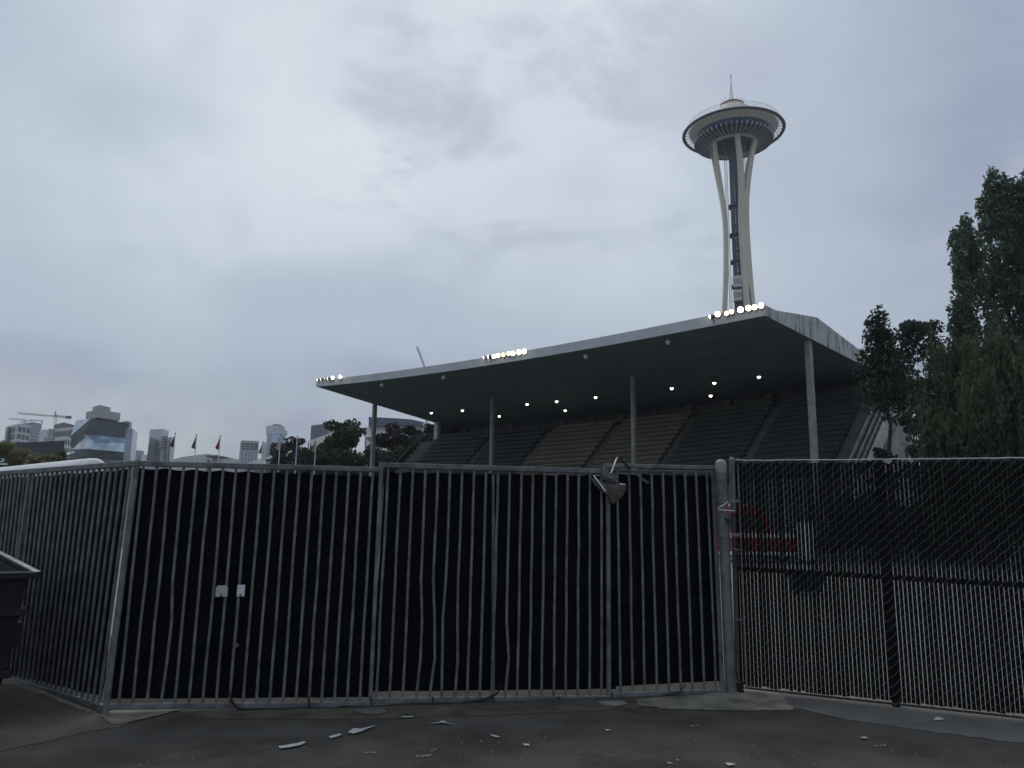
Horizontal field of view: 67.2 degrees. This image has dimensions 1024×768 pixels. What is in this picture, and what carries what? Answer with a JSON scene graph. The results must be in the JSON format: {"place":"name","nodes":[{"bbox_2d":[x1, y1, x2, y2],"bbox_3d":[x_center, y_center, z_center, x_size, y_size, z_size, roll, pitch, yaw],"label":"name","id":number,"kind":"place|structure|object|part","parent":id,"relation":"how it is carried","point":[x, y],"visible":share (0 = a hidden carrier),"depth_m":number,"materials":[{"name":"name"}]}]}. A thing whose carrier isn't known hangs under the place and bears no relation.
{"place":"outdoors","nodes":[
{"label":"outdoors","id":0,"kind":"place"},
{"bbox_2d":[0,440,30,465],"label":"olive tree","id":1,"kind":"object","parent":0,"point":[8,450],"visible":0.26,"depth_m":61.75,"materials":[{"name":"green plant"}]},
{"bbox_2d":[4,424,30,442],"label":"apartment block","id":2,"kind":"structure","parent":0,"point":[16,433],"depth_m":528.66,"materials":[{"name":"grey concrete"}]},
{"bbox_2d":[20,419,42,441],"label":"office tower","id":3,"kind":"structure","parent":0,"point":[35,429],"depth_m":605.71,"materials":[{"name":"grey concrete"}]},
{"bbox_2d":[0,441,64,461],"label":"dark hall","id":4,"kind":"structure","parent":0,"point":[49,447],"depth_m":182.74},
{"bbox_2d":[25,452,51,464],"bbox_3d":[-36.835,8.564,59.212,4.450,6.685,4.516,1,-10,0],"label":"olive tree","id":5,"kind":"object","parent":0,"point":[34,459],"visible":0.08,"depth_m":59.42,"materials":[{"name":"green plant"}]},
{"bbox_2d":[39,428,53,441],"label":"apartment block","id":6,"kind":"structure","parent":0,"point":[45,435],"depth_m":567.29,"materials":[{"name":"grey concrete"}]},
{"bbox_2d":[39,449,67,461],"bbox_3d":[-35.830,8.574,60.204,3.090,7.047,3.415,10,-14,-42],"label":"olive tree","id":7,"kind":"object","parent":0,"point":[62,454],"visible":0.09,"depth_m":60.41,"materials":[{"name":"green plant"}]},
{"bbox_2d":[52,422,73,457],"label":"office block","id":8,"kind":"structure","parent":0,"point":[62,431],"depth_m":472.25,"materials":[{"name":"grey concrete"}]},
{"bbox_2d":[0,683,129,750],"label":"driveway","id":9,"kind":"structure","parent":0,"point":[28,717],"depth_m":6.55,"materials":[{"name":"grey concrete"}]},
{"bbox_2d":[67,457,85,459],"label":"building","id":10,"kind":"structure","parent":0,"point":[72,458],"depth_m":300.43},
{"bbox_2d":[67,405,137,521],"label":"glass tower","id":11,"kind":"structure","parent":0,"point":[102,433],"depth_m":403.74,"materials":[{"name":"glass"}]},
{"bbox_2d":[135,450,146,468],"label":"office block","id":12,"kind":"structure","parent":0,"point":[140,456],"depth_m":639.85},
{"bbox_2d":[146,429,173,469],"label":"office tower","id":13,"kind":"structure","parent":0,"point":[160,448],"depth_m":562.27,"materials":[{"name":"grey glass"}]},
{"bbox_2d":[205,455,228,471],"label":"building","id":14,"kind":"structure","parent":0,"point":[214,459],"depth_m":421.69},
{"bbox_2d":[238,440,258,471],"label":"unfinished tower","id":15,"kind":"structure","parent":0,"point":[248,452],"depth_m":521.19,"materials":[{"name":"concrete"}]},
{"bbox_2d":[262,424,286,457],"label":"round tower","id":16,"kind":"structure","parent":0,"point":[274,432],"depth_m":540.76,"materials":[{"name":"grey glass"}]},
{"bbox_2d":[310,424,333,472],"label":"office block","id":17,"kind":"structure","parent":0,"point":[318,430],"depth_m":306.04,"materials":[{"name":"grey concrete"}]},
{"bbox_2d":[265,434,420,475],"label":"hedge","id":18,"kind":"object","parent":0,"point":[341,458],"visible":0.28,"depth_m":102.46,"materials":[{"name":"green plant"}]},
{"bbox_2d":[365,417,427,451],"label":"curved hall","id":19,"kind":"structure","parent":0,"point":[382,422],"depth_m":171.28,"materials":[{"name":"blue paint"}]},
{"bbox_2d":[0,636,1023,767],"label":"pavement","id":20,"kind":"structure","parent":0,"point":[656,737],"depth_m":6.11,"materials":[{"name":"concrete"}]},
{"bbox_2d":[0,551,40,684],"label":"dumpster","id":21,"kind":"object","parent":20,"relation":"on","point":[16,574],"visible":1,"depth_m":6.31,"materials":[{"name":"black metal"}]},
{"bbox_2d":[0,458,103,478],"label":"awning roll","id":22,"kind":"object","parent":20,"relation":"on","point":[67,463],"visible":0.27,"depth_m":10.23,"materials":[{"name":"white paint"}]},
{"bbox_2d":[1,678,111,719],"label":"concrete strip","id":23,"kind":"object","parent":20,"relation":"on","point":[93,711],"visible":0.52,"depth_m":7.31,"materials":[{"name":"grey concrete"}]},
{"bbox_2d":[0,460,139,714],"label":"barred fence","id":24,"kind":"object","parent":20,"relation":"on","point":[62,532],"visible":0.92,"depth_m":7.75,"materials":[{"name":"black metal"}]},
{"bbox_2d":[106,709,179,724],"bbox_3d":[-3.264,2.913,6.837,0.589,0.001,0.779,6,-11,-25],"label":"concrete apron","id":25,"kind":"object","parent":20,"relation":"on","point":[119,717],"visible":0.55,"depth_m":6.74,"materials":[{"name":"grey concrete"}]},
{"bbox_2d":[107,461,383,709],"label":"barred gate","id":26,"kind":"structure","parent":20,"relation":"on","point":[248,583],"depth_m":7.27,"materials":[{"name":"metal"}]},
{"bbox_2d":[279,741,305,747],"bbox_3d":[-1.673,2.757,5.885,0.083,0.006,0.229,-9,-14,43],"label":"paper scrap","id":27,"kind":"object","parent":20,"relation":"on","point":[292,745],"visible":1,"depth_m":5.87,"materials":[{"name":"white paper"}]},
{"bbox_2d":[348,725,374,732],"bbox_3d":[-1.255,2.852,6.371,0.107,0.009,0.298,-4,-11,24],"label":"paper scrap","id":28,"kind":"object","parent":20,"relation":"on","point":[354,730],"visible":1,"depth_m":6.33,"materials":[{"name":"white paper"}]},
{"bbox_2d":[193,702,639,718],"bbox_3d":[-0.781,2.990,7.022,4.144,0.001,0.452,2,-10,-8],"label":"dirt strip","id":29,"kind":"object","parent":20,"relation":"on","point":[390,712],"visible":1,"depth_m":7.00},
{"bbox_2d":[353,708,385,713],"bbox_3d":[-1.290,2.970,6.989,0.296,0.001,0.212,3,-10,-10],"label":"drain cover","id":30,"kind":"object","parent":29,"relation":"on","point":[373,711],"visible":1,"depth_m":7.01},
{"bbox_2d":[229,684,684,710],"bbox_3d":[-0.392,3.003,7.435,4.454,0.196,0.043,3,-11,-13],"label":"black cable","id":31,"kind":"object","parent":20,"relation":"on","point":[341,706],"visible":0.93,"depth_m":7.25,"materials":[{"name":"rubber"}]},
{"bbox_2d":[308,696,622,706],"bbox_3d":[-0.376,3.070,7.422,3.100,0.214,0.034,3,-11,-12],"label":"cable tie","id":32,"kind":"object","parent":20,"relation":"on","point":[432,700],"visible":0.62,"depth_m":7.22,"materials":[{"name":"black plastic"}]},
{"bbox_2d":[372,462,615,703],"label":"barred gate","id":33,"kind":"structure","parent":20,"relation":"on","point":[488,581],"depth_m":7.79,"materials":[{"name":"grey metal"}]},
{"bbox_2d":[35,725,1008,766],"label":"litter specks","id":34,"kind":"object","parent":20,"relation":"on","point":[557,749],"visible":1,"depth_m":5.74,"materials":[{"name":"white paper"}]},
{"bbox_2d":[597,700,627,705],"bbox_3d":[0.979,3.086,7.441,0.285,0.001,0.242,4,-11,-17],"label":"drain cover","id":35,"kind":"object","parent":20,"relation":"on","point":[616,703],"visible":1,"depth_m":7.47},
{"bbox_2d":[636,685,794,710],"bbox_3d":[1.999,3.167,7.804,1.588,0.001,1.204,1,-10,0],"label":"concrete apron","id":36,"kind":"object","parent":20,"relation":"on","point":[750,700],"visible":0.85,"depth_m":7.57,"materials":[{"name":"grey concrete"}]},
{"bbox_2d":[715,459,740,692],"bbox_3d":[2.333,2.024,8.240,0.238,2.432,0.128,1,-10,0],"label":"gate post","id":37,"kind":"object","parent":36,"relation":"on","point":[722,498],"visible":1,"depth_m":8.20,"materials":[{"name":"grey metal"}]},
{"bbox_2d":[603,463,725,696],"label":"barred gate","id":38,"kind":"structure","parent":37,"relation":"attached to","point":[666,623],"depth_m":8.19,"materials":[{"name":"grey metal"}]},
{"bbox_2d":[590,456,648,503],"bbox_3d":[1.138,1.027,8.236,0.665,0.518,0.144,4,-11,-19],"label":"crumpled cover","id":39,"kind":"object","parent":38,"relation":"hanging from","point":[612,488],"visible":1,"depth_m":8.14,"materials":[{"name":"fabric"}]},
{"bbox_2d":[736,680,743,692],"bbox_3d":[2.354,3.177,8.057,0.139,0.139,0.106,1,-10,0],"label":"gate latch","id":40,"kind":"object","parent":37,"relation":"attached to","point":[739,686],"visible":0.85,"depth_m":8.04,"materials":[{"name":"black metal"}]},
{"bbox_2d":[729,456,1023,718],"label":"chain link fence","id":41,"kind":"object","parent":20,"relation":"on","point":[886,577],"visible":0.99,"depth_m":7.69,"materials":[{"name":"metal"}]},
{"bbox_2d":[880,458,892,463],"bbox_3d":[3.813,0.786,7.833,0.138,0.057,0.005,1,-10,0],"label":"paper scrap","id":42,"kind":"object","parent":41,"relation":"attached to","point":[887,460],"visible":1,"depth_m":7.83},
{"bbox_2d":[779,692,1023,742],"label":"gutter strip","id":43,"kind":"object","parent":20,"relation":"on","point":[983,726],"visible":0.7,"depth_m":7.06,"materials":[{"name":"grey concrete"}]},
{"bbox_2d":[0,0,1023,465],"label":"sky","id":44,"kind":"structure","parent":0,"point":[212,212],"materials":[{"name":"grey"}]},
{"bbox_2d":[173,454,920,475],"bbox_3d":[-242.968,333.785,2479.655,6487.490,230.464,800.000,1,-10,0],"label":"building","id":45,"kind":"structure","parent":0,"point":[201,458],"depth_m":2372.24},
{"bbox_2d":[110,548,1023,719],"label":"yard","id":46,"kind":"structure","parent":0,"point":[952,707],"depth_m":12.49,"materials":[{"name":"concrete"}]},
{"bbox_2d":[0,457,10,466],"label":"green sign","id":47,"kind":"object","parent":46,"relation":"on","point":[4,461],"visible":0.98,"depth_m":29.89,"materials":[{"name":"green metal"}]},
{"bbox_2d":[717,504,794,561],"bbox_3d":[11.555,7.583,39.307,6.080,2.854,2.082,1,-10,0],"label":"red van","id":48,"kind":"object","parent":46,"relation":"on","point":[755,534],"visible":0.07,"depth_m":38.28,"materials":[{"name":"paint"}]},
{"bbox_3d":[10.475,6.870,38.421,1.100,0.680,0.030,1,-10,0],"label":"window","id":49,"kind":"part","parent":48,"relation":"part of","materials":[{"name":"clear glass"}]},
{"bbox_2d":[787,565,823,593],"bbox_3d":[7.710,5.153,20.243,0.840,0.720,0.570,1,-10,0],"label":"blue bin","id":50,"kind":"object","parent":46,"relation":"on","point":[803,580],"visible":0.07,"depth_m":19.98,"materials":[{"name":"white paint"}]},
{"bbox_2d":[797,521,814,563],"bbox_3d":[14.313,7.720,37.562,0.600,2.050,0.640,1,-10,0],"label":"white cart","id":51,"kind":"object","parent":46,"relation":"on","point":[805,542],"visible":0.27,"depth_m":37.33,"materials":[{"name":"paint"}]},
{"bbox_2d":[856,447,904,559],"bbox_3d":[21.006,6.802,43.467,3.032,6.534,3.064,-5,-12,30],"label":"shrub","id":52,"kind":"object","parent":46,"relation":"on","point":[880,452],"visible":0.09,"depth_m":43.72,"materials":[{"name":"green plant"}]},
{"bbox_2d":[850,304,918,559],"bbox_3d":[21.947,2.576,45.034,3.857,15.072,4.574,1,-10,0],"label":"pine tree","id":53,"kind":"object","parent":46,"relation":"on","point":[884,374],"visible":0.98,"depth_m":45.44,"materials":[{"name":"green plant"}]},
{"bbox_2d":[816,493,1023,562],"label":"hedge","id":54,"kind":"object","parent":46,"relation":"on","point":[894,531],"visible":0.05,"depth_m":41.35,"materials":[{"name":"green plant"}]},
{"bbox_2d":[903,322,1021,564],"bbox_3d":[23.739,2.983,40.328,6.003,12.656,6.743,-3,-11,21],"label":"willow tree","id":55,"kind":"object","parent":46,"relation":"on","point":[925,427],"visible":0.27,"depth_m":40.52,"materials":[{"name":"green plant"}]},
{"bbox_2d":[936,325,1023,553],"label":"willow tree","id":56,"kind":"object","parent":46,"relation":"on","point":[1005,420],"visible":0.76,"depth_m":36.58,"materials":[{"name":"green plant"}]},
{"bbox_2d":[123,522,1020,560],"bbox_3d":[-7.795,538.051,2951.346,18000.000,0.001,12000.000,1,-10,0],"label":"ground","id":57,"kind":"structure","parent":0,"point":[749,555],"depth_m":50.31,"materials":[{"name":"grey concrete"}]},
{"bbox_2d":[20,411,71,423],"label":"tower crane","id":58,"kind":"object","parent":57,"relation":"on","point":[66,417],"visible":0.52,"depth_m":644.49,"materials":[{"name":"paint"}]},
{"bbox_2d":[170,433,175,469],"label":"flagpole","id":59,"kind":"object","parent":57,"relation":"on","point":[172,444],"visible":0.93,"depth_m":92.03,"materials":[{"name":"white metal"}]},
{"bbox_2d":[191,434,196,468],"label":"flagpole","id":60,"kind":"object","parent":57,"relation":"on","point":[193,446],"visible":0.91,"depth_m":92.00,"materials":[{"name":"white metal"}]},
{"bbox_2d":[215,435,220,470],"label":"flagpole","id":61,"kind":"object","parent":57,"relation":"on","point":[217,447],"visible":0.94,"depth_m":91.99,"materials":[{"name":"white metal"}]},
{"bbox_2d":[245,456,272,472],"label":"tent canopy","id":62,"kind":"object","parent":57,"relation":"on","point":[258,461],"visible":0.11,"depth_m":129.71,"materials":[{"name":"white fabric"}]},
{"bbox_2d":[258,442,263,463],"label":"flagpole","id":63,"kind":"object","parent":57,"relation":"on","point":[260,451],"visible":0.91,"depth_m":91.93,"materials":[{"name":"grey metal"}]},
{"bbox_2d":[276,434,280,471],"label":"flagpole","id":64,"kind":"object","parent":57,"relation":"on","point":[278,445],"visible":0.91,"depth_m":92.02,"materials":[{"name":"white paint"}]},
{"bbox_2d":[269,436,306,464],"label":"copper tree","id":65,"kind":"object","parent":57,"relation":"on","point":[291,444],"visible":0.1,"depth_m":111.60,"materials":[{"name":"brown plant"}]},
{"bbox_2d":[292,436,297,473],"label":"flagpole","id":66,"kind":"object","parent":57,"relation":"on","point":[294,455],"visible":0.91,"depth_m":91.88,"materials":[{"name":"white paint"}]},
{"bbox_2d":[311,436,316,474],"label":"flagpole","id":67,"kind":"object","parent":57,"relation":"on","point":[313,448],"visible":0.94,"depth_m":91.97,"materials":[{"name":"grey metal"}]},
{"bbox_2d":[308,433,331,448],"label":"tent canopy","id":68,"kind":"object","parent":57,"relation":"on","point":[319,440],"visible":0.24,"depth_m":135.32,"materials":[{"name":"white fabric"}]},
{"bbox_2d":[300,418,368,474],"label":"green tree","id":69,"kind":"object","parent":57,"relation":"on","point":[346,433],"visible":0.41,"depth_m":105.75,"materials":[{"name":"green plant"}]},
{"bbox_2d":[365,431,370,448],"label":"tent canopy","id":70,"kind":"object","parent":57,"relation":"on","point":[368,436],"visible":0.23,"depth_m":150.62,"materials":[{"name":"white fabric"}]},
{"bbox_2d":[364,422,409,459],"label":"copper tree","id":71,"kind":"object","parent":57,"relation":"on","point":[384,440],"visible":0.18,"depth_m":110.69,"materials":[{"name":"brown plant"}]},
{"bbox_2d":[392,425,427,451],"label":"copper tree","id":72,"kind":"object","parent":57,"relation":"on","point":[408,430],"visible":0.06,"depth_m":112.60,"materials":[{"name":"brown plant"}]},
{"bbox_2d":[416,346,427,422],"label":"tower crane","id":73,"kind":"object","parent":57,"relation":"on","point":[422,361],"visible":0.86,"depth_m":715.43,"materials":[{"name":"grey metal"}]},
{"bbox_2d":[422,423,433,437],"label":"copper tree","id":74,"kind":"object","parent":57,"relation":"on","point":[428,427],"visible":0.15,"depth_m":116.73,"materials":[{"name":"brown plant"}]},
{"bbox_2d":[316,304,917,555],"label":"grandstand","id":75,"kind":"object","parent":57,"relation":"on","point":[797,400],"visible":0.38,"depth_m":67.34,"materials":[{"name":"concrete"}]},
{"bbox_2d":[738,307,743,315],"bbox_3d":[14.976,-4.676,50.176,0.406,0.704,0.470,-9,-14,43],"label":"floodlight","id":76,"kind":"object","parent":75,"relation":"attached to","point":[740,310],"visible":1,"depth_m":50.05,"materials":[{"name":"beige"}]},
{"bbox_2d":[745,305,751,313],"bbox_3d":[15.366,-4.741,49.791,0.385,0.695,0.466,-9,-14,43],"label":"floodlight","id":77,"kind":"object","parent":75,"relation":"attached to","point":[748,308],"visible":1,"depth_m":49.66,"materials":[{"name":"beige"}]},
{"bbox_2d":[902,408,932,489],"bbox_3d":[26.663,6.013,48.742,3.801,9.767,3.126,1,-10,0],"label":"broadleaf tree","id":78,"kind":"object","parent":57,"relation":"on","point":[910,451],"visible":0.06,"depth_m":48.62,"materials":[{"name":"green plant"}]},
{"bbox_2d":[883,319,952,557],"bbox_3d":[25.622,3.156,47.425,4.729,14.885,5.167,9,-13,-37],"label":"pine tree","id":79,"kind":"object","parent":57,"relation":"on","point":[909,328],"visible":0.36,"depth_m":47.87,"materials":[{"name":"green plant"}]},
{"bbox_2d":[945,212,1002,399],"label":"poplar","id":80,"kind":"object","parent":57,"relation":"on","point":[969,287],"visible":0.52,"depth_m":72.33,"materials":[{"name":"green plant"}]},
{"bbox_2d":[974,165,1023,361],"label":"poplar","id":81,"kind":"object","parent":57,"relation":"on","point":[998,198],"visible":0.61,"depth_m":74.76,"materials":[{"name":"green plant"}]},
{"bbox_2d":[1005,168,1023,342],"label":"poplar","id":82,"kind":"object","parent":57,"relation":"on","point":[1019,185],"visible":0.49,"depth_m":75.17,"materials":[{"name":"green plant"}]},
{"bbox_2d":[682,76,785,312],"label":"observation tower","id":83,"kind":"structure","parent":0,"point":[734,132],"depth_m":298.13,"materials":[{"name":"beige paint"}]},
{"bbox_2d":[734,184,739,306],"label":"shaft windows","id":84,"kind":"structure","parent":83,"relation":"in","point":[734,184],"depth_m":299.21,"materials":[{"name":"glass"}]}
]}

